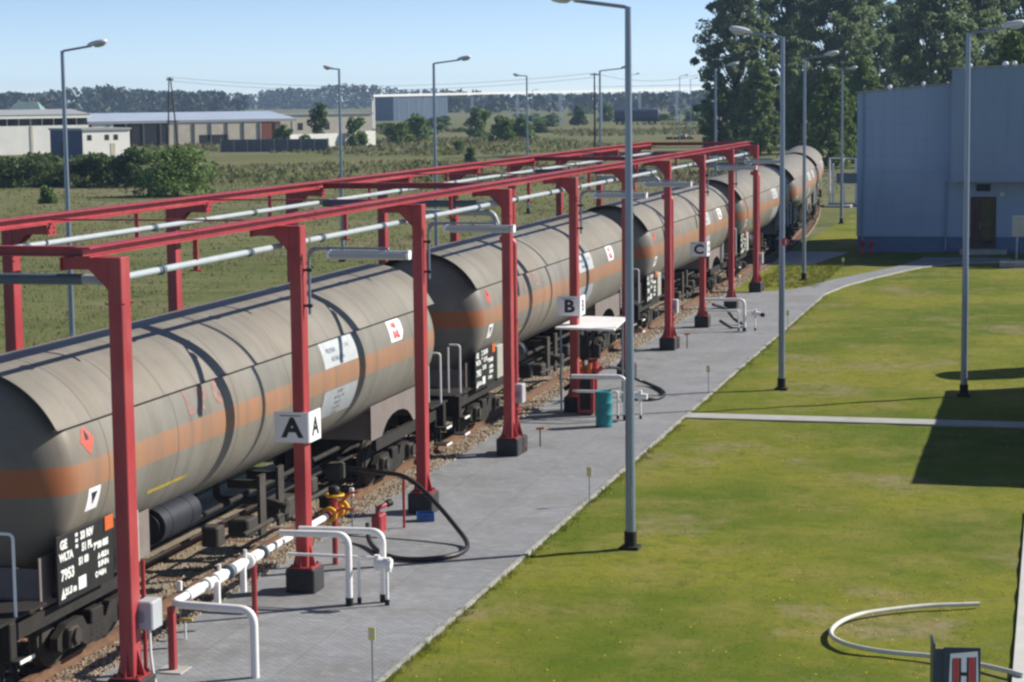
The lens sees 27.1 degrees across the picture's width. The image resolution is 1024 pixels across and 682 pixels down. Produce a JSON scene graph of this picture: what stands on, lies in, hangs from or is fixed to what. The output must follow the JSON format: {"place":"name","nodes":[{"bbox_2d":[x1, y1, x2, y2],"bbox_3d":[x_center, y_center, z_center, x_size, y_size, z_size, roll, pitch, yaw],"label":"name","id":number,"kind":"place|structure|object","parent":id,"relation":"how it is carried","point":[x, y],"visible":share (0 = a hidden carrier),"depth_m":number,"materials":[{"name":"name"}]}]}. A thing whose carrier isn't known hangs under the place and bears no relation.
{"place":"outdoors","nodes":[
{"label":"outdoors","id":0,"kind":"place"},
{"bbox_2d":[9,99,44,109],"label":"green roof house","id":1,"kind":"structure","parent":0,"point":[24,105],"depth_m":725.43,"materials":[{"name":"beige metal"}]},
{"bbox_2d":[0,99,856,496],"bbox_3d":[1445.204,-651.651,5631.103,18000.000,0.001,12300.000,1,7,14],"label":"terrain","id":2,"kind":"structure","parent":0,"point":[230,281],"depth_m":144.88,"materials":[{"name":"green plant"}]},
{"bbox_2d":[0,156,29,186],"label":"bush","id":3,"kind":"object","parent":2,"relation":"on","point":[5,163],"visible":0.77,"depth_m":208.90,"materials":[{"name":"green plant"}]},
{"bbox_2d":[0,151,76,187],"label":"bush","id":4,"kind":"object","parent":2,"relation":"on","point":[38,165],"visible":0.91,"depth_m":208.56,"materials":[{"name":"green plant"}]},
{"bbox_2d":[0,109,90,154],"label":"long hall","id":5,"kind":"structure","parent":2,"relation":"on","point":[22,132],"depth_m":343.40,"materials":[{"name":"white metal"}]},
{"bbox_2d":[38,185,58,203],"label":"bush","id":6,"kind":"object","parent":2,"relation":"on","point":[48,195],"visible":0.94,"depth_m":173.41,"materials":[{"name":"green plant"}]},
{"bbox_2d":[60,39,106,336],"bbox_3d":[-12.789,-4.037,63.905,1.630,10.000,0.340,1,7,14],"label":"lamp post","id":7,"kind":"object","parent":2,"relation":"on","point":[99,43],"visible":0.69,"depth_m":63.86,"materials":[{"name":"metal"}]},
{"bbox_2d":[48,127,130,157],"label":"flat roof shed","id":8,"kind":"structure","parent":2,"relation":"on","point":[111,141],"depth_m":319.61,"materials":[{"name":"white concrete"}]},
{"bbox_2d":[58,151,125,187],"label":"bush","id":9,"kind":"object","parent":2,"relation":"on","point":[95,165],"visible":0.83,"depth_m":207.46,"materials":[{"name":"green plant"}]},
{"bbox_2d":[98,144,162,186],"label":"bush","id":10,"kind":"object","parent":2,"relation":"on","point":[124,164],"visible":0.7,"depth_m":205.09,"materials":[{"name":"green plant"}]},
{"bbox_2d":[119,144,220,197],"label":"bush","id":11,"kind":"object","parent":2,"relation":"on","point":[187,158],"visible":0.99,"depth_m":183.84,"materials":[{"name":"green plant"}]},
{"bbox_2d":[87,111,295,145],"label":"long shed","id":12,"kind":"structure","parent":2,"relation":"on","point":[151,128],"depth_m":403.88,"materials":[{"name":"grey metal"}]},
{"bbox_2d":[220,138,328,151],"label":"board fence","id":13,"kind":"object","parent":2,"relation":"on","point":[252,145],"visible":0.85,"depth_m":343.72,"materials":[{"name":"wood"}]},
{"bbox_2d":[272,123,292,138],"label":"bush","id":14,"kind":"object","parent":2,"relation":"on","point":[281,131],"visible":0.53,"depth_m":370.52,"materials":[{"name":"green plant"}]},
{"bbox_2d":[306,102,328,133],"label":"bush","id":15,"kind":"object","parent":2,"relation":"on","point":[318,116],"visible":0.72,"depth_m":377.56,"materials":[{"name":"green plant"}]},
{"bbox_2d":[281,112,372,133],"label":"beige block","id":16,"kind":"structure","parent":2,"relation":"on","point":[300,125],"depth_m":479.08,"materials":[{"name":"concrete"}]},
{"bbox_2d":[289,131,375,146],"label":"wall","id":17,"kind":"structure","parent":2,"relation":"on","point":[333,138],"depth_m":377.63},
{"bbox_2d":[323,65,346,260],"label":"lamp post","id":18,"kind":"object","parent":2,"relation":"on","point":[327,67],"visible":0.82,"depth_m":106.85,"materials":[{"name":"metal"}]},
{"bbox_2d":[345,116,369,145],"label":"bush","id":19,"kind":"object","parent":2,"relation":"on","point":[353,125],"visible":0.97,"depth_m":379.06,"materials":[{"name":"green plant"}]},
{"bbox_2d":[4,284,727,681],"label":"ballast","id":20,"kind":"structure","parent":2,"relation":"on","point":[206,500],"depth_m":41.28,"materials":[{"name":"gravel"}]},
{"bbox_2d":[0,141,761,681],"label":"loading gantry","id":21,"kind":"object","parent":2,"relation":"on","point":[304,575],"visible":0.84,"depth_m":40.87,"materials":[{"name":"red metal"}]},
{"bbox_2d":[0,273,97,284],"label":"tube light","id":22,"kind":"object","parent":21,"relation":"attached to","point":[48,278],"visible":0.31,"depth_m":28.25,"materials":[{"name":"paint"}]},
{"bbox_2d":[274,408,320,442],"bbox_3d":[-3.423,1.395,34.667,0.826,0.500,0.415,-4,7,-29],"label":"letter sign","id":23,"kind":"object","parent":21,"relation":"attached to","point":[296,427],"visible":1,"depth_m":34.58,"materials":[{"name":"white metal"}]},
{"bbox_2d":[18,153,651,245],"bbox_3d":[-2.655,-3.934,54.968,0.146,0.150,68.800,1,7,14],"label":"overhead pipe","id":24,"kind":"object","parent":21,"relation":"hanging from","point":[155,227],"visible":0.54,"depth_m":43.52,"materials":[{"name":"metal"}]},
{"bbox_2d":[303,246,411,313],"bbox_3d":[-2.504,-0.969,34.184,1.810,1.106,0.190,1,7,14],"label":"tube light","id":25,"kind":"object","parent":21,"relation":"attached to","point":[331,253],"visible":1,"depth_m":34.10,"materials":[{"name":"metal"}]},
{"bbox_2d":[322,200,499,224],"bbox_3d":[-2.269,-2.894,47.986,4.028,0.598,0.663,1,7,14],"label":"cross pipe","id":26,"kind":"object","parent":21,"relation":"attached to","point":[460,203],"visible":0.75,"depth_m":47.70,"materials":[{"name":"metal"}]},
{"bbox_2d":[96,152,747,284],"bbox_3d":[2.137,-4.243,57.556,0.146,0.150,61.380,1,7,14],"label":"overhead pipe","id":27,"kind":"object","parent":21,"relation":"hanging from","point":[160,269],"visible":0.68,"depth_m":37.35,"materials":[{"name":"metal"}]},
{"bbox_2d":[424,222,515,278],"bbox_3d":[-0.824,-1.736,40.728,1.810,1.106,0.190,1,7,14],"label":"tube light","id":28,"kind":"object","parent":21,"relation":"attached to","point":[495,228],"visible":1,"depth_m":40.63,"materials":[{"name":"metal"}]},
{"bbox_2d":[557,294,584,315],"bbox_3d":[1.617,-0.906,54.300,0.826,0.500,0.415,-4,7,-29],"label":"letter sign","id":29,"kind":"object","parent":21,"relation":"attached to","point":[570,305],"visible":1,"depth_m":54.21,"materials":[{"name":"white metal"}]},
{"bbox_2d":[535,169,660,181],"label":"cross pipe","id":30,"kind":"object","parent":21,"relation":"attached to","point":[645,177],"visible":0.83,"depth_m":67.46,"materials":[{"name":"metal"}]},
{"bbox_2d":[577,190,647,233],"bbox_3d":[2.535,-3.270,53.817,1.810,1.106,0.190,1,7,14],"label":"tube light","id":31,"kind":"object","parent":21,"relation":"attached to","point":[615,195],"visible":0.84,"depth_m":53.75,"materials":[{"name":"metal"}]},
{"bbox_2d":[633,180,691,214],"bbox_3d":[4.215,-4.037,60.362,1.810,1.106,0.190,1,7,14],"label":"tube light","id":32,"kind":"object","parent":21,"relation":"attached to","point":[667,184],"visible":0.67,"depth_m":60.23,"materials":[{"name":"metal"}]},
{"bbox_2d":[690,241,709,255],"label":"letter sign","id":33,"kind":"object","parent":21,"relation":"attached to","point":[699,248],"visible":1,"depth_m":73.84,"materials":[{"name":"white metal"}]},
{"bbox_2d":[705,164,756,195],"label":"loading arm","id":34,"kind":"object","parent":21,"relation":"attached to","point":[719,167],"visible":1,"depth_m":73.38,"materials":[{"name":"metal"}]},
{"bbox_2d":[734,158,779,187],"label":"loading arm","id":35,"kind":"object","parent":21,"relation":"attached to","point":[760,162],"visible":0.87,"depth_m":79.90,"materials":[{"name":"metal"}]},
{"bbox_2d":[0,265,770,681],"bbox_3d":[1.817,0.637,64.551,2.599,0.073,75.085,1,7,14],"label":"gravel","id":36,"kind":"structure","parent":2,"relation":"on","point":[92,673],"depth_m":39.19,"materials":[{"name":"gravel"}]},
{"bbox_2d":[0,83,779,112],"bbox_3d":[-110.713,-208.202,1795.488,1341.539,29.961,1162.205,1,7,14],"label":"distant wood","id":37,"kind":"object","parent":2,"relation":"on","point":[108,98],"visible":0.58,"depth_m":1382.51,"materials":[{"name":"green plant"}]},
{"bbox_2d":[383,122,415,143],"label":"bush","id":38,"kind":"object","parent":2,"relation":"on","point":[398,132],"visible":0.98,"depth_m":396.96,"materials":[{"name":"green plant"}]},
{"bbox_2d":[375,96,447,120],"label":"glazed hall","id":39,"kind":"structure","parent":2,"relation":"on","point":[396,108],"depth_m":828.54,"materials":[{"name":"blue glass"}]},
{"bbox_2d":[407,113,430,141],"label":"bush","id":40,"kind":"object","parent":2,"relation":"on","point":[418,124],"visible":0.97,"depth_m":406.90,"materials":[{"name":"green plant"}]},
{"bbox_2d":[0,178,839,352],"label":"dry weeds","id":41,"kind":"object","parent":2,"relation":"on","point":[346,242],"visible":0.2,"depth_m":126.83,"materials":[{"name":"plant"}]},
{"bbox_2d":[432,55,470,245],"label":"lamp post","id":42,"kind":"object","parent":2,"relation":"on","point":[465,58],"visible":0.66,"depth_m":93.13,"materials":[{"name":"metal"}]},
{"bbox_2d":[448,95,463,112],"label":"bush","id":43,"kind":"object","parent":2,"relation":"on","point":[455,103],"visible":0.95,"depth_m":1286.46,"materials":[{"name":"green plant"}]},
{"bbox_2d":[463,106,491,136],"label":"bush","id":44,"kind":"object","parent":2,"relation":"on","point":[478,118],"visible":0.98,"depth_m":454.64,"materials":[{"name":"green plant"}]},
{"bbox_2d":[488,114,516,141],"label":"bush","id":45,"kind":"object","parent":2,"relation":"on","point":[502,126],"visible":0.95,"depth_m":398.12,"materials":[{"name":"green plant"}]},
{"bbox_2d":[513,73,530,213],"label":"lamp post","id":46,"kind":"object","parent":2,"relation":"on","point":[527,154],"visible":0.91,"depth_m":149.48,"materials":[{"name":"metal"}]},
{"bbox_2d":[511,116,535,139],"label":"bush","id":47,"kind":"object","parent":2,"relation":"on","point":[519,127],"visible":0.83,"depth_m":408.59,"materials":[{"name":"green plant"}]},
{"bbox_2d":[370,84,712,129],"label":"pipe bridge","id":48,"kind":"structure","parent":2,"relation":"on","point":[471,98],"depth_m":628.85,"materials":[{"name":"white paint"}]},
{"bbox_2d":[569,104,587,124],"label":"bush","id":49,"kind":"object","parent":2,"relation":"on","point":[579,116],"visible":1,"depth_m":626.88,"materials":[{"name":"green plant"}]},
{"bbox_2d":[596,103,613,121],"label":"bush","id":50,"kind":"object","parent":2,"relation":"on","point":[607,114],"visible":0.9,"depth_m":717.53,"materials":[{"name":"green plant"}]},
{"bbox_2d":[612,108,659,124],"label":"truck","id":51,"kind":"object","parent":2,"relation":"on","point":[648,115],"visible":0.91,"depth_m":626.21,"materials":[{"name":"blue paint"}]},
{"bbox_2d":[376,262,998,681],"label":"kerb","id":52,"kind":"structure","parent":2,"relation":"on","point":[484,590],"depth_m":40.96,"materials":[{"name":"concrete"}]},
{"bbox_2d":[697,73,739,149],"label":"broadleaf tree","id":53,"kind":"object","parent":2,"relation":"on","point":[723,112],"visible":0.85,"depth_m":299.48,"materials":[{"name":"green plant"}]},
{"bbox_2d":[714,62,737,176],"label":"lamp post","id":54,"kind":"object","parent":2,"relation":"on","point":[715,114],"visible":0.6,"depth_m":120.15,"materials":[{"name":"metal"}]},
{"bbox_2d":[690,0,779,150],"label":"broadleaf tree","id":55,"kind":"object","parent":2,"relation":"on","point":[741,48],"visible":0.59,"depth_m":301.95,"materials":[{"name":"green plant"}]},
{"bbox_2d":[728,61,779,155],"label":"broadleaf tree","id":56,"kind":"object","parent":2,"relation":"on","point":[757,80],"visible":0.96,"depth_m":282.82,"materials":[{"name":"green plant"}]},
{"bbox_2d":[714,208,820,280],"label":"ballast","id":57,"kind":"structure","parent":2,"relation":"on","point":[765,253],"depth_m":115.58,"materials":[{"name":"gravel"}]},
{"bbox_2d":[0,203,819,681],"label":"railway track","id":58,"kind":"structure","parent":57,"relation":"on","point":[68,659],"depth_m":42.14,"materials":[{"name":"brown metal"}]},
{"bbox_2d":[0,264,451,681],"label":"tank wagon","id":59,"kind":"object","parent":58,"relation":"on","point":[212,385],"visible":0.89,"depth_m":33.18,"materials":[{"name":"paint"}]},
{"bbox_2d":[382,211,635,435],"bbox_3d":[-0.045,-0.908,58.248,3.135,4.345,21.350,1,7,14],"label":"tank wagon","id":60,"kind":"object","parent":58,"relation":"on","point":[464,287],"visible":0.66,"depth_m":52.84,"materials":[{"name":"metal"}]},
{"bbox_2d":[585,183,734,332],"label":"tank wagon","id":61,"kind":"object","parent":58,"relation":"on","point":[648,249],"visible":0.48,"depth_m":75.53,"materials":[{"name":"metal"}]},
{"bbox_2d":[695,165,791,276],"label":"tank wagon","id":62,"kind":"object","parent":58,"relation":"on","point":[769,206],"visible":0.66,"depth_m":96.50,"materials":[{"name":"metal"}]},
{"bbox_2d":[759,154,816,241],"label":"tank wagon","id":63,"kind":"object","parent":58,"relation":"on","point":[793,172],"visible":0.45,"depth_m":116.48,"materials":[{"name":"metal"}]},
{"bbox_2d":[776,146,823,218],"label":"tank wagon","id":64,"kind":"object","parent":58,"relation":"on","point":[813,156],"visible":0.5,"depth_m":136.82,"materials":[{"name":"metal"}]},
{"bbox_2d":[745,0,823,149],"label":"broadleaf tree","id":65,"kind":"object","parent":2,"relation":"on","point":[782,26],"visible":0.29,"depth_m":311.19,"materials":[{"name":"green plant"}]},
{"bbox_2d":[785,75,824,149],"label":"broadleaf tree","id":66,"kind":"object","parent":2,"relation":"on","point":[793,135],"visible":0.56,"depth_m":259.07,"materials":[{"name":"green plant"}]},
{"bbox_2d":[802,64,856,169],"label":"broadleaf tree","id":67,"kind":"object","parent":2,"relation":"on","point":[826,87],"visible":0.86,"depth_m":226.47,"materials":[{"name":"green plant"}]},
{"bbox_2d":[787,0,880,141],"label":"broadleaf tree","id":68,"kind":"object","parent":2,"relation":"on","point":[815,13],"visible":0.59,"depth_m":292.74,"materials":[{"name":"green plant"}]},
{"bbox_2d":[824,158,856,207],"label":"pipe gate","id":69,"kind":"structure","parent":2,"relation":"on","point":[849,177],"depth_m":156.07,"materials":[{"name":"grey metal"}]},
{"bbox_2d":[832,55,885,160],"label":"broadleaf tree","id":70,"kind":"object","parent":2,"relation":"on","point":[860,77],"visible":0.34,"depth_m":235.21,"materials":[{"name":"green plant"}]},
{"bbox_2d":[835,0,908,123],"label":"broadleaf tree","id":71,"kind":"object","parent":2,"relation":"on","point":[889,10],"visible":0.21,"depth_m":320.62,"materials":[{"name":"green plant"}]},
{"bbox_2d":[876,0,928,91],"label":"broadleaf tree","id":72,"kind":"object","parent":2,"relation":"on","point":[904,7],"visible":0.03,"depth_m":335.27,"materials":[{"name":"green plant"}]},
{"bbox_2d":[884,0,979,90],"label":"broadleaf tree","id":73,"kind":"object","parent":2,"relation":"on","point":[933,20],"visible":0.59,"depth_m":253.05,"materials":[{"name":"green plant"}]},
{"bbox_2d":[855,61,1023,254],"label":"control building","id":74,"kind":"structure","parent":2,"relation":"on","point":[910,167],"depth_m":107.64,"materials":[{"name":"white paint"}]},
{"bbox_2d":[970,197,995,247],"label":"door","id":75,"kind":"structure","parent":74,"relation":"in","point":[982,212],"depth_m":107.44,"materials":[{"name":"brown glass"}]},
{"bbox_2d":[922,0,1020,84],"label":"broadleaf tree","id":76,"kind":"object","parent":2,"relation":"on","point":[983,12],"visible":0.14,"depth_m":263.82,"materials":[{"name":"green plant"}]},
{"bbox_2d":[981,0,1023,61],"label":"broadleaf tree","id":77,"kind":"object","parent":2,"relation":"on","point":[1010,16],"visible":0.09,"depth_m":277.63,"materials":[{"name":"green plant"}]},
{"bbox_2d":[985,29,1023,67],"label":"broadleaf tree","id":78,"kind":"object","parent":2,"relation":"on","point":[1011,48],"visible":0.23,"depth_m":158.72,"materials":[{"name":"green plant"}]},
{"bbox_2d":[999,216,1023,267],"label":"notice board","id":79,"kind":"object","parent":2,"relation":"on","point":[1017,226],"visible":1,"depth_m":99.01,"materials":[{"name":"metal"}]},
{"bbox_2d":[0,0,1023,104],"label":"sky","id":80,"kind":"structure","parent":0,"point":[286,43],"materials":[{"name":"blue"}]},
{"bbox_2d":[81,257,1011,681],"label":"pavement","id":81,"kind":"structure","parent":0,"point":[505,511],"depth_m":39.50,"materials":[{"name":"grey concrete"}]},
{"bbox_2d":[138,559,161,681],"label":"riser pole","id":82,"kind":"object","parent":81,"relation":"on","point":[149,613],"visible":1,"depth_m":28.49,"materials":[{"name":"white metal"}]},
{"bbox_2d":[155,514,328,678],"bbox_3d":[-3.478,3.787,33.027,1.538,1.200,6.800,1,7,14],"label":"loading pipe","id":83,"kind":"object","parent":81,"relation":"on","point":[241,565],"visible":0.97,"depth_m":30.55,"materials":[{"name":"white metal"}]},
{"bbox_2d":[312,485,357,564],"bbox_3d":[-3.126,3.207,36.794,1.066,1.390,0.859,-4,7,-27],"label":"valve stand","id":84,"kind":"object","parent":81,"relation":"on","point":[334,509],"visible":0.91,"depth_m":36.81,"materials":[{"name":"red paint"}]},
{"bbox_2d":[279,526,392,606],"bbox_3d":[-2.773,3.616,34.047,1.857,1.232,0.470,1,7,14],"label":"pipe rack","id":85,"kind":"object","parent":81,"relation":"on","point":[382,563],"visible":1,"depth_m":33.92,"materials":[{"name":"white metal"}]},
{"bbox_2d":[371,499,393,531],"bbox_3d":[-2.464,3.266,39.736,0.293,0.589,0.485,4,8,35],"label":"pipe stub","id":86,"kind":"object","parent":81,"relation":"on","point":[378,519],"visible":0.96,"depth_m":39.56,"materials":[{"name":"red paint"}]},
{"bbox_2d":[345,465,469,561],"bbox_3d":[-2.160,3.029,39.704,1.753,1.041,5.723,-3,7,-18],"label":"loading hose","id":87,"kind":"object","parent":81,"relation":"on","point":[436,503],"visible":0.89,"depth_m":38.69,"materials":[{"name":"black rubber"}]},
{"bbox_2d":[499,236,527,452],"bbox_3d":[0.044,0.086,48.221,0.580,4.965,0.400,1,7,14],"label":"riser pole","id":88,"kind":"object","parent":81,"relation":"on","point":[520,392],"visible":0.54,"depth_m":48.15,"materials":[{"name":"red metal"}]},
{"bbox_2d":[555,316,624,413],"bbox_3d":[2.193,0.634,54.996,1.580,2.250,3.100,1,7,14],"label":"canopy","id":89,"kind":"object","parent":81,"relation":"on","point":[600,323],"visible":0.77,"depth_m":54.35,"materials":[{"name":"white metal"}]},
{"bbox_2d":[577,335,603,415],"bbox_3d":[2.034,0.872,53.941,0.701,2.020,0.503,1,7,14],"label":"pump cabinet","id":90,"kind":"object","parent":81,"relation":"on","point":[586,402],"visible":0.81,"depth_m":53.82,"materials":[{"name":"metal"}]},
{"bbox_2d":[595,390,612,427],"bbox_3d":[2.257,1.661,52.035,0.440,0.880,0.440,1,7,14],"label":"barrel","id":91,"kind":"object","parent":81,"relation":"on","point":[603,403],"visible":1,"depth_m":51.87,"materials":[{"name":"teal paint"}]},
{"bbox_2d":[571,374,647,420],"bbox_3d":[2.458,1.400,53.186,1.916,1.172,0.394,1,7,14],"label":"pipe rack","id":92,"kind":"object","parent":81,"relation":"on","point":[639,395],"visible":0.88,"depth_m":53.03,"materials":[{"name":"white metal"}]},
{"bbox_2d":[603,366,665,400],"bbox_3d":[3.477,0.968,57.666,1.613,0.938,3.310,1,7,14],"label":"loading hose","id":93,"kind":"object","parent":81,"relation":"on","point":[663,395],"visible":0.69,"depth_m":57.53,"materials":[{"name":"black rubber"}]},
{"bbox_2d":[661,194,679,348],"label":"gantry column","id":94,"kind":"object","parent":81,"relation":"on","point":[675,305],"visible":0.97,"depth_m":67.78,"materials":[{"name":"metal"}]},
{"bbox_2d":[704,298,764,331],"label":"pipe rack","id":95,"kind":"object","parent":81,"relation":"on","point":[755,313],"visible":1,"depth_m":72.68,"materials":[{"name":"white metal"}]},
{"bbox_2d":[374,212,1023,681],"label":"lawn","id":96,"kind":"structure","parent":0,"point":[988,622],"depth_m":39.83,"materials":[{"name":"plant"}]},
{"bbox_2d":[552,0,641,550],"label":"lamp post","id":97,"kind":"object","parent":96,"relation":"on","point":[630,539],"visible":1,"depth_m":37.55,"materials":[{"name":"metal"}]},
{"bbox_2d":[729,26,787,390],"bbox_3d":[6.751,-3.593,58.111,1.630,10.000,0.340,1,7,14],"label":"lamp post","id":98,"kind":"object","parent":96,"relation":"on","point":[781,378],"visible":1,"depth_m":57.92,"materials":[{"name":"metal"}]},
{"bbox_2d":[771,251,848,264],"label":"apron","id":99,"kind":"object","parent":96,"relation":"on","point":[793,257],"visible":0.64,"depth_m":105.83,"materials":[{"name":"concrete"}]},
{"bbox_2d":[799,51,838,280],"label":"lamp post","id":100,"kind":"object","parent":96,"relation":"on","point":[830,53],"visible":0.98,"depth_m":92.34,"materials":[{"name":"metal"}]},
{"bbox_2d":[827,66,856,223],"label":"lamp post","id":101,"kind":"object","parent":96,"relation":"on","point":[841,168],"visible":1,"depth_m":133.06,"materials":[{"name":"metal"}]},
{"bbox_2d":[686,413,1023,427],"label":"footpath","id":102,"kind":"structure","parent":96,"relation":"on","point":[863,420],"depth_m":52.59,"materials":[{"name":"concrete"}]},
{"bbox_2d":[829,602,1023,677],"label":"garden hose","id":103,"kind":"object","parent":96,"relation":"on","point":[834,626],"visible":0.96,"depth_m":31.45,"materials":[{"name":"white rubber"}]},
{"bbox_2d":[930,634,980,681],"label":"hydrant sign","id":104,"kind":"object","parent":96,"relation":"on","point":[955,664],"visible":1,"depth_m":22.08,"materials":[{"name":"metal"}]},
{"bbox_2d":[957,20,1023,397],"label":"lamp post","id":105,"kind":"object","parent":96,"relation":"on","point":[963,387],"visible":1,"depth_m":56.23,"materials":[{"name":"metal"}]},
{"bbox_2d":[1012,538,1023,681],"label":"driveway","id":106,"kind":"structure","parent":0,"point":[1018,663],"depth_m":31.56,"materials":[{"name":"concrete"}]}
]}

